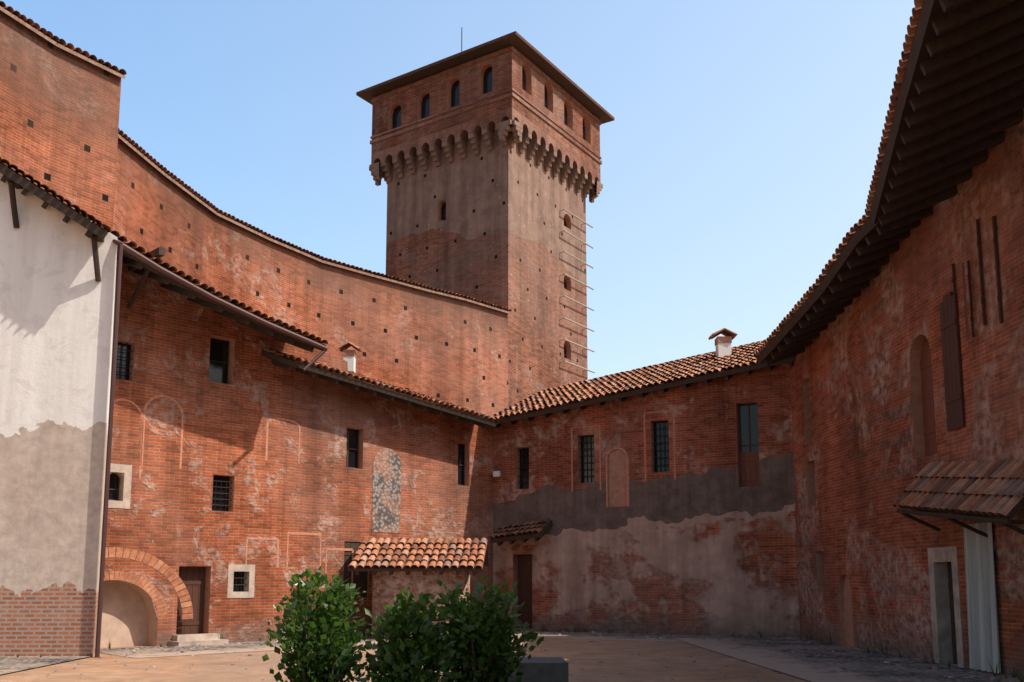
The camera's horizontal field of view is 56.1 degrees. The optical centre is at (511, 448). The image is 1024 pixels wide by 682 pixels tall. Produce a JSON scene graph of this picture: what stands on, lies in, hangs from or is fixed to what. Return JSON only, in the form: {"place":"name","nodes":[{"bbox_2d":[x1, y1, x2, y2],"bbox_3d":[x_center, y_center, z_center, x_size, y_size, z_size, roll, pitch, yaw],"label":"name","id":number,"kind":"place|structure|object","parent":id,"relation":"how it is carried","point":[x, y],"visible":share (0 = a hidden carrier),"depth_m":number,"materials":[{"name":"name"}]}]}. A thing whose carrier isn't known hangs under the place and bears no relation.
{"place":"outdoors","nodes":[
{"label":"outdoors","id":0,"kind":"place"},
{"bbox_2d":[0,637,849,681],"bbox_3d":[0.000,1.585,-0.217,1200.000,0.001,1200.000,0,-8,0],"label":"ground","id":1,"kind":"structure","parent":0,"point":[615,657],"depth_m":17.91,"materials":[{"name":"beige soil"}]},
{"bbox_2d":[0,163,117,656],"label":"plastered wall","id":2,"kind":"structure","parent":1,"relation":"on","point":[57,307],"depth_m":20.73,"materials":[{"name":"paint"}]},
{"bbox_2d":[0,163,107,239],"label":"soffit","id":3,"kind":"structure","parent":2,"relation":"attached to","point":[69,213],"depth_m":20.78,"materials":[{"name":"brown wood"}]},
{"bbox_2d":[0,157,110,231],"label":"roof tiles","id":4,"kind":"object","parent":2,"relation":"on","point":[85,214],"depth_m":20.99,"materials":[{"name":"brown ceramic"}]},
{"bbox_2d":[5,176,164,307],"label":"brackets","id":5,"kind":"object","parent":2,"relation":"attached to","point":[158,252],"visible":0.79,"depth_m":21.13,"materials":[{"name":"brown wood"}]},
{"bbox_2d":[0,11,120,229],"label":"wall","id":6,"kind":"structure","parent":1,"relation":"on","point":[59,115],"depth_m":25.14,"materials":[{"name":"brick"}]},
{"bbox_2d":[0,1,126,78],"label":"coping","id":7,"kind":"object","parent":6,"relation":"on","point":[30,24],"visible":0.52,"depth_m":25.12,"materials":[{"name":"tile"}]},
{"bbox_2d":[100,263,492,647],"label":"brick wall","id":8,"kind":"structure","parent":1,"relation":"on","point":[172,519],"depth_m":25.49,"materials":[{"name":"red brick"}]},
{"bbox_2d":[109,473,118,498],"bbox_3d":[-9.667,0.940,23.159,0.030,0.680,0.358,-8,-11,44],"label":"window pane","id":9,"kind":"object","parent":8,"relation":"attached to","point":[114,477],"visible":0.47,"depth_m":23.19,"materials":[{"name":"black glass"}]},
{"bbox_2d":[109,478,119,500],"bbox_3d":[-9.636,0.989,23.120,0.001,0.572,0.358,-8,-11,44],"label":"window frame","id":10,"kind":"object","parent":8,"relation":"attached to","point":[117,499],"visible":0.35,"depth_m":23.21,"materials":[{"name":"brown wood"}]},
{"bbox_2d":[108,463,131,508],"bbox_3d":[-9.468,0.903,22.962,0.015,1.060,0.718,-8,-11,44],"label":"surround","id":11,"kind":"object","parent":8,"relation":"attached to","point":[126,470],"visible":0.57,"depth_m":23.10,"materials":[{"name":"beige stone"}]},
{"bbox_2d":[116,343,130,379],"bbox_3d":[-9.629,-2.112,23.617,0.030,0.951,0.447,-8,-11,44],"label":"window","id":12,"kind":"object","parent":8,"relation":"attached to","point":[123,362],"visible":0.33,"depth_m":23.64,"materials":[{"name":"black glass"}]},
{"bbox_2d":[116,342,132,379],"bbox_3d":[-9.515,-2.128,23.504,0.033,0.951,0.447,-8,-11,44],"label":"window grille","id":13,"kind":"object","parent":8,"relation":"attached to","point":[120,364],"visible":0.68,"depth_m":23.50,"materials":[{"name":"grey metal"}]},
{"bbox_2d":[114,398,143,479],"bbox_3d":[-9.416,-0.244,23.176,0.001,1.944,1.028,-8,-11,44],"label":"arch outline","id":14,"kind":"object","parent":8,"relation":"attached to","point":[123,399],"visible":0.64,"depth_m":23.43,"materials":[{"name":"brick"}]},
{"bbox_2d":[104,547,192,619],"bbox_3d":[-9.421,3.212,22.695,0.001,1.737,4.086,-8,-11,44],"label":"arch ring","id":15,"kind":"object","parent":8,"relation":"attached to","point":[157,566],"visible":0.59,"depth_m":23.39,"materials":[{"name":"brick"}]},
{"bbox_2d":[140,395,183,468],"bbox_3d":[-8.703,-0.433,23.923,0.001,1.832,1.066,-8,-11,44],"label":"arch outline","id":16,"kind":"object","parent":8,"relation":"attached to","point":[143,416],"visible":1,"depth_m":23.91,"materials":[{"name":"orange brick"}]},
{"bbox_2d":[176,566,205,634],"bbox_3d":[-8.179,3.911,24.264,0.055,1.836,0.849,-8,-11,44],"label":"door","id":17,"kind":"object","parent":8,"relation":"attached to","point":[192,578],"visible":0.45,"depth_m":24.35,"materials":[{"name":"brown wood"}]},
{"bbox_2d":[95,239,327,657],"bbox_3d":[-6.847,0.069,22.783,0.562,9.257,5.899,-8,-11,44],"label":"gutter","id":18,"kind":"object","parent":8,"relation":"attached to","point":[122,246],"visible":0.99,"depth_m":20.98,"materials":[{"name":"red"}]},
{"bbox_2d":[102,227,327,343],"bbox_3d":[-8.902,-4.559,25.508,5.696,3.677,5.826,-8,-11,44],"label":"roof","id":19,"kind":"object","parent":8,"relation":"on","point":[150,255],"visible":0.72,"depth_m":23.28,"materials":[{"name":"brown ceramic"}]},
{"bbox_2d":[209,338,227,383],"bbox_3d":[-7.864,-2.295,25.494,0.697,1.234,0.030,8,-11,-44],"label":"window","id":20,"kind":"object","parent":8,"relation":"attached to","point":[218,352],"visible":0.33,"depth_m":25.53,"materials":[{"name":"black glass"}]},
{"bbox_2d":[210,341,229,383],"bbox_3d":[-7.832,-2.299,25.463,0.697,1.234,0.001,8,-11,-44],"label":"window frame","id":21,"kind":"object","parent":8,"relation":"attached to","point":[227,363],"visible":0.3,"depth_m":25.67,"materials":[{"name":"brown wood"}]},
{"bbox_2d":[212,476,228,510],"bbox_3d":[-7.691,1.192,25.119,0.030,0.934,0.600,-8,-11,44],"label":"window","id":22,"kind":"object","parent":8,"relation":"attached to","point":[223,496],"visible":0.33,"depth_m":25.15,"materials":[{"name":"black glass"}]},
{"bbox_2d":[117,238,325,352],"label":"roof soffit","id":23,"kind":"structure","parent":8,"relation":"on","point":[171,284],"depth_m":23.77,"materials":[{"name":"brown wood"}]},
{"bbox_2d":[212,475,231,510],"bbox_3d":[-7.578,1.177,25.006,0.033,0.934,0.600,-8,-11,44],"label":"window grille","id":24,"kind":"object","parent":8,"relation":"attached to","point":[226,493],"visible":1,"depth_m":25.01,"materials":[{"name":"grey metal"}]},
{"bbox_2d":[233,572,243,591],"bbox_3d":[-7.261,3.506,25.235,0.030,0.524,0.453,-8,-11,44],"label":"window","id":25,"kind":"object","parent":8,"relation":"attached to","point":[238,587],"visible":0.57,"depth_m":25.27,"materials":[{"name":"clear glass"}]},
{"bbox_2d":[234,571,246,591],"bbox_3d":[-7.147,3.490,25.123,0.033,0.524,0.453,-8,-11,44],"label":"window grille","id":26,"kind":"object","parent":8,"relation":"attached to","point":[236,578],"visible":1,"depth_m":25.16,"materials":[{"name":"grey metal"}]},
{"bbox_2d":[227,564,254,597],"bbox_3d":[-7.061,3.469,25.039,0.015,0.864,0.773,-8,-11,44],"label":"surround","id":27,"kind":"object","parent":8,"relation":"attached to","point":[232,568],"visible":1,"depth_m":25.02,"materials":[{"name":"beige stone"}]},
{"bbox_2d":[245,537,278,567],"bbox_3d":[-6.641,2.782,25.563,0.990,0.784,0.001,8,-11,-44],"label":"blocked opening outline","id":28,"kind":"object","parent":8,"relation":"attached to","point":[277,539],"visible":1,"depth_m":25.75,"materials":[{"name":"orange brick"}]},
{"bbox_2d":[265,418,299,463],"bbox_3d":[-6.277,-0.222,26.342,0.001,1.212,1.069,-8,-11,44],"label":"arch outline","id":29,"kind":"object","parent":8,"relation":"attached to","point":[267,428],"visible":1,"depth_m":26.19,"materials":[{"name":"orange brick"}]},
{"bbox_2d":[286,532,321,569],"bbox_3d":[-5.730,2.841,26.474,1.103,1.038,0.001,8,-11,-44],"label":"blocked opening outline","id":30,"kind":"object","parent":8,"relation":"attached to","point":[302,533],"visible":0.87,"depth_m":26.43,"materials":[{"name":"orange brick"}]},
{"bbox_2d":[325,548,353,582],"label":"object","id":31,"kind":"object","parent":8,"relation":"attached to","point":[343,549],"visible":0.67,"depth_m":27.35,"materials":[{"name":"orange brick"}]},
{"bbox_2d":[346,429,357,467],"bbox_3d":[-4.837,0.013,28.133,0.030,1.178,0.786,-8,-11,44],"label":"window pane","id":32,"kind":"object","parent":8,"relation":"attached to","point":[353,443],"visible":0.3,"depth_m":28.27,"materials":[{"name":"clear glass"}]},
{"bbox_2d":[347,429,358,467],"bbox_3d":[-4.805,0.009,28.101,0.001,1.178,0.786,-8,-11,44],"label":"window frame","id":33,"kind":"object","parent":8,"relation":"attached to","point":[348,448],"visible":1,"depth_m":28.19,"materials":[{"name":"brown wood"}]},
{"bbox_2d":[343,541,367,596],"bbox_3d":[-4.597,3.481,27.596,1.096,1.587,0.055,8,-11,-44],"label":"doorway","id":34,"kind":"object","parent":8,"relation":"attached to","point":[360,580],"visible":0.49,"depth_m":27.64,"materials":[{"name":"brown wood"}]},
{"bbox_2d":[261,350,496,427],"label":"roof eaves","id":35,"kind":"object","parent":8,"relation":"attached to","point":[311,371],"depth_m":27.82,"materials":[{"name":"brown wood"}]},
{"bbox_2d":[263,348,498,421],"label":"roof","id":36,"kind":"structure","parent":8,"relation":"on","point":[405,391],"depth_m":28.13,"materials":[{"name":"brown ceramic"}]},
{"bbox_2d":[338,342,360,372],"bbox_3d":[-6.305,-3.519,37.286,0.847,1.153,0.613,0,-8,0],"label":"chimney","id":37,"kind":"object","parent":36,"relation":"on","point":[349,357],"visible":0.94,"depth_m":37.09,"materials":[{"name":"paint"}]},
{"bbox_2d":[372,448,400,532],"bbox_3d":[-3.740,1.252,28.698,0.012,2.522,1.054,-8,-11,44],"label":"rubble patch","id":38,"kind":"object","parent":8,"relation":"attached to","point":[386,502],"visible":1,"depth_m":28.68,"materials":[{"name":"grey stone"}]},
{"bbox_2d":[458,444,463,484],"bbox_3d":[-1.753,0.545,31.201,0.030,1.380,0.500,-8,-11,44],"label":"window pane","id":39,"kind":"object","parent":8,"relation":"attached to","point":[460,462],"visible":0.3,"depth_m":31.27,"materials":[{"name":"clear glass"}]},
{"bbox_2d":[458,445,464,485],"bbox_3d":[-1.721,0.541,31.170,0.001,1.380,0.500,-8,-11,44],"label":"window frame","id":40,"kind":"object","parent":8,"relation":"attached to","point":[464,466],"visible":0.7,"depth_m":31.32,"materials":[{"name":"brown wood"}]},
{"bbox_2d":[112,139,507,415],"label":"wall","id":41,"kind":"structure","parent":1,"relation":"on","point":[452,350],"depth_m":38.26,"materials":[{"name":"brick"}]},
{"bbox_2d":[118,128,511,313],"bbox_3d":[-7.295,-7.694,36.835,3.872,0.461,22.476,-5,-9,30],"label":"coping","id":42,"kind":"object","parent":41,"relation":"on","point":[140,151],"visible":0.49,"depth_m":35.58,"materials":[{"name":"tile"}]},
{"bbox_2d":[386,130,587,406],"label":"tower shaft","id":43,"kind":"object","parent":1,"relation":"on","point":[496,236],"visible":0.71,"depth_m":48.03,"materials":[{"name":"brown brick"}]},
{"bbox_2d":[442,202,445,219],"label":"window","id":44,"kind":"structure","parent":43,"relation":"on","point":[443,211],"depth_m":48.73,"materials":[{"name":"black glass"}]},
{"bbox_2d":[371,45,599,172],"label":"wall","id":45,"kind":"structure","parent":43,"relation":"on","point":[506,70],"depth_m":48.65,"materials":[{"name":"brick"}]},
{"bbox_2d":[392,106,400,131],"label":"window","id":46,"kind":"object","parent":45,"relation":"attached to","point":[396,117],"visible":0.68,"depth_m":50.55,"materials":[{"name":"black glass"}]},
{"bbox_2d":[421,93,429,118],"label":"window","id":47,"kind":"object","parent":45,"relation":"attached to","point":[425,107],"visible":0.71,"depth_m":49.47,"materials":[{"name":"black glass"}]},
{"bbox_2d":[451,80,459,106],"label":"window","id":48,"kind":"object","parent":45,"relation":"attached to","point":[455,94],"visible":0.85,"depth_m":48.40,"materials":[{"name":"black glass"}]},
{"bbox_2d":[356,31,614,123],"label":"tower roof","id":49,"kind":"structure","parent":45,"relation":"on","point":[531,53],"depth_m":48.73,"materials":[{"name":"tile"}]},
{"bbox_2d":[483,67,491,93],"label":"window","id":50,"kind":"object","parent":45,"relation":"attached to","point":[487,82],"visible":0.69,"depth_m":47.30,"materials":[{"name":"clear glass"}]},
{"bbox_2d":[522,66,525,90],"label":"window","id":51,"kind":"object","parent":45,"relation":"attached to","point":[523,80],"visible":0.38,"depth_m":47.63,"materials":[{"name":"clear glass"}]},
{"bbox_2d":[544,85,546,107],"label":"window","id":52,"kind":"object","parent":45,"relation":"attached to","point":[545,97],"visible":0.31,"depth_m":49.36,"materials":[{"name":"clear glass"}]},
{"bbox_2d":[564,104,566,125],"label":"window","id":53,"kind":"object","parent":45,"relation":"attached to","point":[565,115],"visible":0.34,"depth_m":51.06,"materials":[{"name":"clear glass"}]},
{"bbox_2d":[583,120,584,139],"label":"window","id":54,"kind":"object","parent":45,"relation":"attached to","point":[583,130],"visible":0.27,"depth_m":52.75,"materials":[{"name":"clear glass"}]},
{"bbox_2d":[369,47,602,202],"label":"machicolation","id":55,"kind":"object","parent":43,"relation":"on","point":[524,131],"visible":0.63,"depth_m":48.66,"materials":[{"name":"brick"}]},
{"bbox_2d":[560,209,594,372],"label":"tower poles","id":56,"kind":"object","parent":43,"relation":"attached to","point":[585,285],"visible":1,"depth_m":50.78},
{"bbox_2d":[7,630,1000,681],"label":"stones","id":57,"kind":"object","parent":1,"relation":"on","point":[659,637],"visible":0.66,"depth_m":20.12,"materials":[{"name":"stone"}]},
{"bbox_2d":[0,630,1023,681],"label":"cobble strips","id":58,"kind":"object","parent":1,"relation":"on","point":[815,667],"visible":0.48,"depth_m":19.89,"materials":[{"name":"grey stone"}]},
{"bbox_2d":[168,633,228,646],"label":"steps","id":59,"kind":"structure","parent":58,"relation":"on","point":[196,639],"depth_m":23.66,"materials":[{"name":"beige stone"}]},
{"bbox_2d":[371,571,469,638],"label":"shed wall","id":60,"kind":"structure","parent":58,"relation":"on","point":[386,587],"depth_m":26.12,"materials":[{"name":"brick"}]},
{"bbox_2d":[348,538,487,568],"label":"tiled roof","id":61,"kind":"structure","parent":60,"relation":"on","point":[418,553],"depth_m":26.54,"materials":[{"name":"tile"}]},
{"bbox_2d":[348,541,487,574],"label":"roof eaves","id":62,"kind":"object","parent":60,"relation":"on","point":[391,571],"depth_m":25.84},
{"bbox_2d":[17,624,1023,681],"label":"weeds","id":63,"kind":"object","parent":1,"relation":"on","point":[868,650],"visible":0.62,"depth_m":21.01,"materials":[{"name":"green plant"}]},
{"bbox_2d":[505,657,568,681],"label":"stone block","id":64,"kind":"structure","parent":1,"relation":"on","point":[550,669],"depth_m":13.31,"materials":[{"name":"stone"}]},
{"bbox_2d":[493,362,799,637],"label":"brick wall","id":65,"kind":"structure","parent":1,"relation":"on","point":[704,543],"depth_m":28.96,"materials":[{"name":"red brick"}]},
{"bbox_2d":[493,471,500,476],"bbox_3d":[-0.499,0.852,31.707,0.220,0.180,0.120,-4,-9,28],"label":"flood","id":66,"kind":"object","parent":65,"relation":"attached to","point":[496,473],"visible":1,"depth_m":31.65,"materials":[{"name":"white plastic"}]},
{"bbox_2d":[488,519,550,538],"bbox_3d":[0.272,2.570,30.658,1.805,0.673,1.073,-4,-9,28],"label":"canopy","id":67,"kind":"object","parent":65,"relation":"attached to","point":[525,528],"visible":1,"depth_m":30.54,"materials":[{"name":"brown tile"}]},
{"bbox_2d":[490,522,552,545],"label":"canopy soffit","id":68,"kind":"structure","parent":65,"relation":"attached to","point":[523,538],"depth_m":30.27,"materials":[{"name":"brown wood"}]},
{"bbox_2d":[518,447,528,488],"bbox_3d":[0.402,0.664,31.513,0.470,1.378,0.033,-4,-9,28],"label":"window grille","id":69,"kind":"object","parent":65,"relation":"on","point":[522,468],"visible":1,"depth_m":31.51,"materials":[{"name":"grey metal"}]},
{"bbox_2d":[520,448,528,488],"bbox_3d":[0.478,0.683,31.654,0.470,1.378,0.030,-4,-9,28],"label":"window","id":70,"kind":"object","parent":65,"relation":"on","point":[524,466],"visible":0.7,"depth_m":31.67,"materials":[{"name":"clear glass"}]},
{"bbox_2d":[518,554,531,627],"bbox_3d":[0.497,4.641,31.166,0.685,2.371,0.055,-4,-9,28],"label":"door","id":71,"kind":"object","parent":65,"relation":"on","point":[525,579],"visible":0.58,"depth_m":31.20,"materials":[{"name":"brown wood"}]},
{"bbox_2d":[571,425,600,491],"bbox_3d":[2.339,0.327,30.374,1.018,2.061,0.001,-4,-9,28],"label":"window surround","id":72,"kind":"object","parent":65,"relation":"attached to","point":[572,455],"visible":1,"depth_m":30.47,"materials":[{"name":"red brick"}]},
{"bbox_2d":[579,435,594,482],"bbox_3d":[2.398,0.345,30.475,0.571,1.531,0.033,-4,-9,28],"label":"window grille","id":73,"kind":"object","parent":65,"relation":"on","point":[587,455],"visible":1,"depth_m":30.48,"materials":[{"name":"grey metal"}]},
{"bbox_2d":[581,436,594,482],"bbox_3d":[2.474,0.365,30.615,0.571,1.531,0.030,-4,-9,28],"label":"window","id":74,"kind":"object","parent":65,"relation":"on","point":[591,476],"visible":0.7,"depth_m":30.63,"materials":[{"name":"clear glass"}]},
{"bbox_2d":[606,447,628,506],"bbox_3d":[3.267,0.884,29.794,0.764,1.866,0.001,-4,-9,28],"label":"arch outline","id":75,"kind":"object","parent":65,"relation":"attached to","point":[627,459],"visible":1,"depth_m":29.84,"materials":[{"name":"brown brick"}]},
{"bbox_2d":[488,356,795,428],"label":"roof soffit","id":76,"kind":"structure","parent":65,"relation":"attached to","point":[621,397],"depth_m":29.29,"materials":[{"name":"brown wood"}]},
{"bbox_2d":[490,339,795,420],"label":"roof","id":77,"kind":"structure","parent":65,"relation":"on","point":[740,356],"depth_m":31.27,"materials":[{"name":"brown tile"}]},
{"bbox_2d":[708,328,737,357],"bbox_3d":[6.866,-3.362,31.201,0.850,0.988,0.643,0,-8,0],"label":"chimney","id":78,"kind":"object","parent":77,"relation":"on","point":[723,345],"visible":0.94,"depth_m":30.98,"materials":[{"name":"paint"}]},
{"bbox_2d":[643,410,675,480],"bbox_3d":[4.496,-0.078,29.260,0.992,2.130,0.001,-4,-9,28],"label":"window surround","id":79,"kind":"object","parent":65,"relation":"attached to","point":[673,442],"visible":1,"depth_m":29.24,"materials":[{"name":"red brick"}]},
{"bbox_2d":[652,421,668,471],"bbox_3d":[4.562,-0.050,29.356,0.562,1.596,0.033,-4,-9,28],"label":"window grille","id":80,"kind":"object","parent":65,"relation":"on","point":[665,442],"visible":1,"depth_m":29.34,"materials":[{"name":"grey metal"}]},
{"bbox_2d":[654,421,668,471],"bbox_3d":[4.638,-0.030,29.496,0.562,1.596,0.030,-4,-9,28],"label":"window","id":81,"kind":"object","parent":65,"relation":"on","point":[660,439],"visible":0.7,"depth_m":29.51,"materials":[{"name":"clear glass"}]},
{"bbox_2d":[740,403,758,451],"bbox_3d":[6.995,-0.084,28.202,0.619,2.474,0.030,-4,-9,28],"label":"window pane","id":82,"kind":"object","parent":65,"relation":"on","point":[753,423],"visible":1,"depth_m":28.27,"materials":[{"name":"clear glass"}]},
{"bbox_2d":[740,451,759,486],"bbox_3d":[6.975,0.622,28.068,0.611,1.039,0.055,-4,-9,28],"label":"wooden panel","id":83,"kind":"object","parent":65,"relation":"on","point":[748,460],"visible":1,"depth_m":28.07,"materials":[{"name":"brown wood"}]},
{"bbox_2d":[789,108,1023,677],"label":"brick wall","id":84,"kind":"structure","parent":1,"relation":"on","point":[861,460],"depth_m":19.88,"materials":[{"name":"brick"}]},
{"bbox_2d":[754,214,869,357],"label":"roof","id":85,"kind":"structure","parent":84,"relation":"on","point":[835,255],"depth_m":21.63,"materials":[{"name":"brown tile"}]},
{"bbox_2d":[756,206,932,365],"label":"roof soffit","id":86,"kind":"structure","parent":84,"relation":"attached to","point":[867,250],"depth_m":21.31,"materials":[{"name":"brown wood"}]},
{"bbox_2d":[865,0,923,214],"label":"roof","id":87,"kind":"structure","parent":84,"relation":"on","point":[909,36],"depth_m":14.32,"materials":[{"name":"brown tile"}]},
{"bbox_2d":[920,338,936,455],"bbox_3d":[8.448,-1.059,19.234,0.055,2.459,0.955,0,-8,-1],"label":"bricked-up window","id":88,"kind":"structure","parent":84,"relation":"attached to","point":[928,404],"depth_m":19.44,"materials":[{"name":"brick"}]},
{"bbox_2d":[927,546,964,667],"bbox_3d":[8.218,2.992,18.205,0.020,2.216,1.168,0,-8,-1],"label":"surround","id":89,"kind":"object","parent":84,"relation":"attached to","point":[944,554],"visible":0.97,"depth_m":18.14,"materials":[{"name":"grey stone"}]},
{"bbox_2d":[869,0,1023,226],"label":"roof soffit","id":90,"kind":"structure","parent":84,"relation":"on","point":[959,107],"depth_m":14.39,"materials":[{"name":"brown wood"}]},
{"bbox_2d":[939,292,964,430],"bbox_3d":[8.204,-1.631,17.928,0.055,2.574,0.606,0,-8,-1],"label":"wooden shutter","id":91,"kind":"object","parent":84,"relation":"attached to","point":[953,388],"visible":1,"depth_m":17.89,"materials":[{"name":"brown wood"}]},
{"bbox_2d":[947,562,957,664],"bbox_3d":[8.486,3.154,18.355,0.055,1.936,0.392,0,-8,-1],"label":"door","id":92,"kind":"structure","parent":84,"relation":"attached to","point":[952,613],"depth_m":18.46,"materials":[{"name":"grey wood"}]},
{"bbox_2d":[952,264,956,338],"bbox_3d":[8.210,-2.723,17.789,0.055,1.438,0.030,0,-8,0],"label":"slit","id":93,"kind":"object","parent":84,"relation":"attached to","point":[953,279],"visible":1,"depth_m":17.82,"materials":[{"name":"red brick"}]},
{"bbox_2d":[894,459,1023,515],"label":"canopy","id":94,"kind":"object","parent":84,"relation":"attached to","point":[994,487],"visible":1,"depth_m":16.42,"materials":[{"name":"tile"}]},
{"bbox_2d":[896,509,1023,537],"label":"canopy beams","id":95,"kind":"structure","parent":84,"relation":"attached to","point":[1008,523],"depth_m":16.60,"materials":[{"name":"brown wood"}]},
{"bbox_2d":[898,497,1023,517],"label":"canopy soffit","id":96,"kind":"structure","parent":84,"relation":"attached to","point":[1016,508],"depth_m":15.38,"materials":[{"name":"brown wood"}]},
{"bbox_2d":[967,261,974,336],"bbox_3d":[8.221,-2.683,17.217,0.055,1.409,0.020,0,-8,0],"label":"wall slit","id":97,"kind":"object","parent":84,"relation":"attached to","point":[970,298],"visible":1,"depth_m":17.21,"materials":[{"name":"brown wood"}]},
{"bbox_2d":[976,219,985,324],"bbox_3d":[8.230,-3.098,16.864,0.056,1.924,0.043,0,-8,0],"label":"wall slit","id":98,"kind":"object","parent":84,"relation":"attached to","point":[980,272],"visible":1,"depth_m":16.84,"materials":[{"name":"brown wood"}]},
{"bbox_2d":[963,522,1000,672],"bbox_3d":[8.158,2.583,16.762,0.186,2.538,1.010,0,-8,0],"label":"curtain cloth","id":99,"kind":"object","parent":84,"relation":"hanging from","point":[983,631],"visible":0.88,"depth_m":16.66,"materials":[{"name":"fabric"}]},
{"bbox_2d":[992,216,1002,322],"bbox_3d":[8.241,-3.042,16.314,0.056,1.878,0.050,0,-8,0],"label":"wall slit","id":100,"kind":"object","parent":84,"relation":"attached to","point":[999,299],"visible":1,"depth_m":16.30,"materials":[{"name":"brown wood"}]},
{"bbox_3d":[-1.350,3.152,11.529,3.800,0.090,1.700,0,-8,0],"label":"soil bed","id":101,"kind":"object","parent":1,"relation":"on","visible":0},
{"bbox_2d":[262,564,372,681],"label":"shrub","id":102,"kind":"object","parent":101,"relation":"on","point":[325,650],"visible":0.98,"depth_m":11.50,"materials":[{"name":"green plant"}]},
{"bbox_2d":[354,586,471,681],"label":"shrub","id":103,"kind":"object","parent":101,"relation":"on","point":[401,654],"visible":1,"depth_m":11.20,"materials":[{"name":"green plant"}]},
{"bbox_2d":[427,576,543,681],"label":"shrub","id":104,"kind":"object","parent":101,"relation":"on","point":[489,643],"visible":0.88,"depth_m":11.62,"materials":[{"name":"green plant"}]},
{"bbox_2d":[0,0,914,379],"label":"sky","id":105,"kind":"structure","parent":0,"point":[739,151],"materials":[{"name":"blue"}]},
{"bbox_2d":[484,544,488,564],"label":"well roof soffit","id":106,"kind":"structure","parent":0,"point":[486,561],"depth_m":28.39,"materials":[{"name":"brown wood"}]},
{"bbox_2d":[738,404,758,483],"bbox_3d":[6.974,-0.089,28.163,0.619,2.474,0.001,-4,-9,28],"label":"window frame","id":107,"kind":"object","parent":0,"point":[749,445],"visible":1,"depth_m":28.28,"materials":[{"name":"brown wood"}]}
]}

